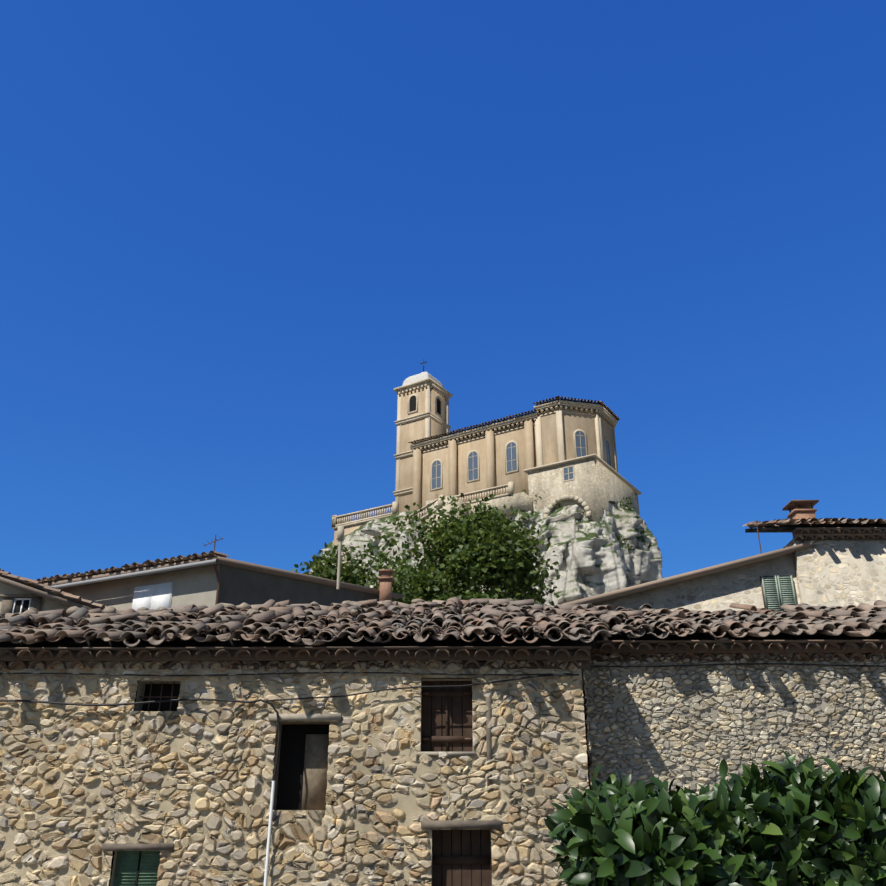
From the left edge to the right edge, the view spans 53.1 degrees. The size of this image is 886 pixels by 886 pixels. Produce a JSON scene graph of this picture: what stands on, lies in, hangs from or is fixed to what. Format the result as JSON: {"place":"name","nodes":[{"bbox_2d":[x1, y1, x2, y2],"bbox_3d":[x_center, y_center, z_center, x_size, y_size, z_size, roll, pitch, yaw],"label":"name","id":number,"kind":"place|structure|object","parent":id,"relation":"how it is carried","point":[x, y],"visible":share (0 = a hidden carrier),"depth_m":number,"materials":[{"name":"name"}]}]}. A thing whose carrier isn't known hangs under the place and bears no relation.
{"place":"outdoors","nodes":[
{"label":"outdoors","id":0,"kind":"place"},
{"bbox_2d":[0,660,588,885],"label":"stone wall","id":1,"kind":"structure","parent":0,"point":[191,781],"depth_m":12.02,"materials":[{"name":"beige stone"}]},
{"bbox_2d":[101,679,501,885],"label":"house openings","id":2,"kind":"object","parent":1,"relation":"in","point":[461,857],"visible":0.77,"depth_m":12.26,"materials":[{"name":"brown wood"}]},
{"bbox_2d":[46,633,559,885],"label":"house body","id":3,"kind":"structure","parent":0,"point":[291,769],"depth_m":12.49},
{"bbox_2d":[0,598,517,620],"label":"roof tiles","id":4,"kind":"object","parent":3,"relation":"on","point":[110,609],"visible":0.56,"depth_m":15.80,"materials":[{"name":"brown tile"}]},
{"bbox_2d":[0,646,590,669],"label":"eaves","id":5,"kind":"object","parent":3,"relation":"attached to","point":[478,657],"visible":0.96,"depth_m":12.53,"materials":[{"name":"tile"}]},
{"bbox_2d":[0,597,610,648],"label":"house roof","id":6,"kind":"structure","parent":3,"relation":"on","point":[217,625],"depth_m":13.41,"materials":[{"name":"brown tile"}]},
{"bbox_2d":[310,481,532,590],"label":"church terrace","id":7,"kind":"structure","parent":0,"point":[509,497],"depth_m":72.09,"materials":[{"name":"beige stone"}]},
{"bbox_2d":[0,0,885,579],"label":"sky","id":8,"kind":"structure","parent":0,"point":[231,231],"materials":[{"name":"blue"}]},
{"bbox_2d":[365,493,560,619],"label":"oak tree","id":9,"kind":"object","parent":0,"point":[494,553],"visible":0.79,"depth_m":54.28,"materials":[{"name":"green plant"}]},
{"bbox_2d":[423,590,505,620],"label":"light green shrub","id":10,"kind":"object","parent":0,"point":[470,595],"visible":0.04,"depth_m":46.55,"materials":[{"name":"green plant"}]},
{"bbox_2d":[581,670,592,790],"label":"house side wall","id":11,"kind":"structure","parent":0,"point":[589,757],"depth_m":12.33,"materials":[{"name":"beige stone"}]},
{"label":"ground","id":12,"kind":"structure","parent":0,"visible":0},
{"bbox_2d":[0,583,73,618],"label":"house","id":13,"kind":"structure","parent":12,"relation":"on","point":[14,600],"depth_m":24.74,"materials":[{"name":"grey paint"}]},
{"bbox_2d":[0,569,107,609],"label":"house roof","id":14,"kind":"structure","parent":13,"relation":"on","point":[39,589],"depth_m":24.55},
{"bbox_2d":[43,556,402,618],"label":"house","id":15,"kind":"structure","parent":12,"relation":"on","point":[211,581],"depth_m":27.85,"materials":[{"name":"grey paint"}]},
{"bbox_2d":[32,550,229,583],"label":"house roof tiles","id":16,"kind":"object","parent":15,"relation":"on","point":[156,562],"visible":0.71,"depth_m":27.66,"materials":[{"name":"brown tile"}]},
{"bbox_2d":[203,526,393,600],"bbox_3d":[-4.623,5.233,30.811,0.830,5.450,9.803,-14,-28,29],"label":"roof furniture","id":17,"kind":"object","parent":15,"relation":"on","point":[386,580],"visible":0.79,"depth_m":34.42,"materials":[{"name":"ceramic"}]},
{"bbox_2d":[291,542,422,621],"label":"tree","id":18,"kind":"object","parent":12,"relation":"on","point":[353,572],"visible":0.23,"depth_m":49.95,"materials":[{"name":"green plant"}]},
{"bbox_2d":[0,663,885,885],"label":"conduit and cables","id":19,"kind":"object","parent":12,"relation":"on","point":[275,770],"visible":1,"depth_m":12.38,"materials":[{"name":"white plastic"}]},
{"bbox_2d":[310,501,662,606],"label":"rock","id":20,"kind":"object","parent":12,"relation":"on","point":[592,558],"visible":0.04,"depth_m":68.05,"materials":[{"name":"stone"}]},
{"bbox_2d":[393,359,640,521],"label":"church","id":21,"kind":"structure","parent":20,"relation":"on","point":[555,453],"depth_m":76.00,"materials":[{"name":"paint"}]},
{"bbox_2d":[412,411,535,443],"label":"church nave roof deck","id":22,"kind":"structure","parent":21,"relation":"on","point":[474,427],"depth_m":78.68,"materials":[{"name":"brown tile"}]},
{"bbox_2d":[408,409,534,442],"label":"church nave roof","id":23,"kind":"structure","parent":22,"relation":"on","point":[506,417],"depth_m":78.43,"materials":[{"name":"tile"}]},
{"bbox_2d":[535,398,618,421],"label":"church apse roof deck","id":24,"kind":"structure","parent":21,"relation":"on","point":[558,399],"depth_m":75.72,"materials":[{"name":"tile"}]},
{"bbox_2d":[533,396,557,403],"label":"roof tiles","id":25,"kind":"object","parent":24,"relation":"on","point":[553,398],"visible":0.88,"depth_m":75.00,"materials":[{"name":"black tile"}]},
{"bbox_2d":[557,396,602,402],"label":"roof tiles","id":26,"kind":"object","parent":24,"relation":"on","point":[578,399],"visible":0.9,"depth_m":74.92,"materials":[{"name":"black tile"}]},
{"bbox_2d":[600,401,619,418],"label":"roof tiles","id":27,"kind":"object","parent":24,"relation":"on","point":[613,413],"visible":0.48,"depth_m":76.65,"materials":[{"name":"brown tile"}]},
{"bbox_2d":[521,489,632,577],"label":"shrubs","id":28,"kind":"object","parent":20,"relation":"on","point":[627,505],"visible":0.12,"depth_m":70.30,"materials":[{"name":"green plant"}]},
{"bbox_2d":[544,749,885,885],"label":"laurel hedge","id":29,"kind":"object","parent":12,"relation":"on","point":[787,822],"visible":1,"depth_m":3.00,"materials":[{"name":"green plant"}]},
{"bbox_2d":[561,500,885,616],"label":"house","id":30,"kind":"structure","parent":12,"relation":"on","point":[844,573],"depth_m":24.14,"materials":[{"name":"paint"}]},
{"bbox_2d":[742,517,885,532],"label":"house roof","id":31,"kind":"structure","parent":30,"relation":"on","point":[787,525],"depth_m":24.47,"materials":[{"name":"brown tile"}]},
{"bbox_2d":[792,527,885,541],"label":"eaves cornice","id":32,"kind":"structure","parent":30,"relation":"attached to","point":[844,533],"depth_m":24.32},
{"bbox_2d":[595,637,885,639],"bbox_3d":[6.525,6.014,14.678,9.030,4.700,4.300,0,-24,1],"label":"gutter","id":33,"kind":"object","parent":12,"relation":"on","point":[771,638],"depth_m":13.68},
{"bbox_2d":[542,600,885,638],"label":"house roof","id":34,"kind":"structure","parent":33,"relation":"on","point":[859,620],"depth_m":14.19,"materials":[{"name":"brown tile"}]},
{"bbox_2d":[583,653,885,794],"label":"stone wall","id":35,"kind":"structure","parent":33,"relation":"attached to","point":[689,727],"depth_m":13.13,"materials":[{"name":"stone"}]},
{"bbox_2d":[589,640,885,661],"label":"eaves","id":36,"kind":"object","parent":33,"relation":"attached to","point":[691,649],"visible":0.85,"depth_m":13.39,"materials":[{"name":"tile"}]},
{"bbox_2d":[792,544,816,605],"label":"wall","id":37,"kind":"structure","parent":12,"relation":"on","point":[804,577],"depth_m":24.06,"materials":[{"name":"beige paint"}]}
]}

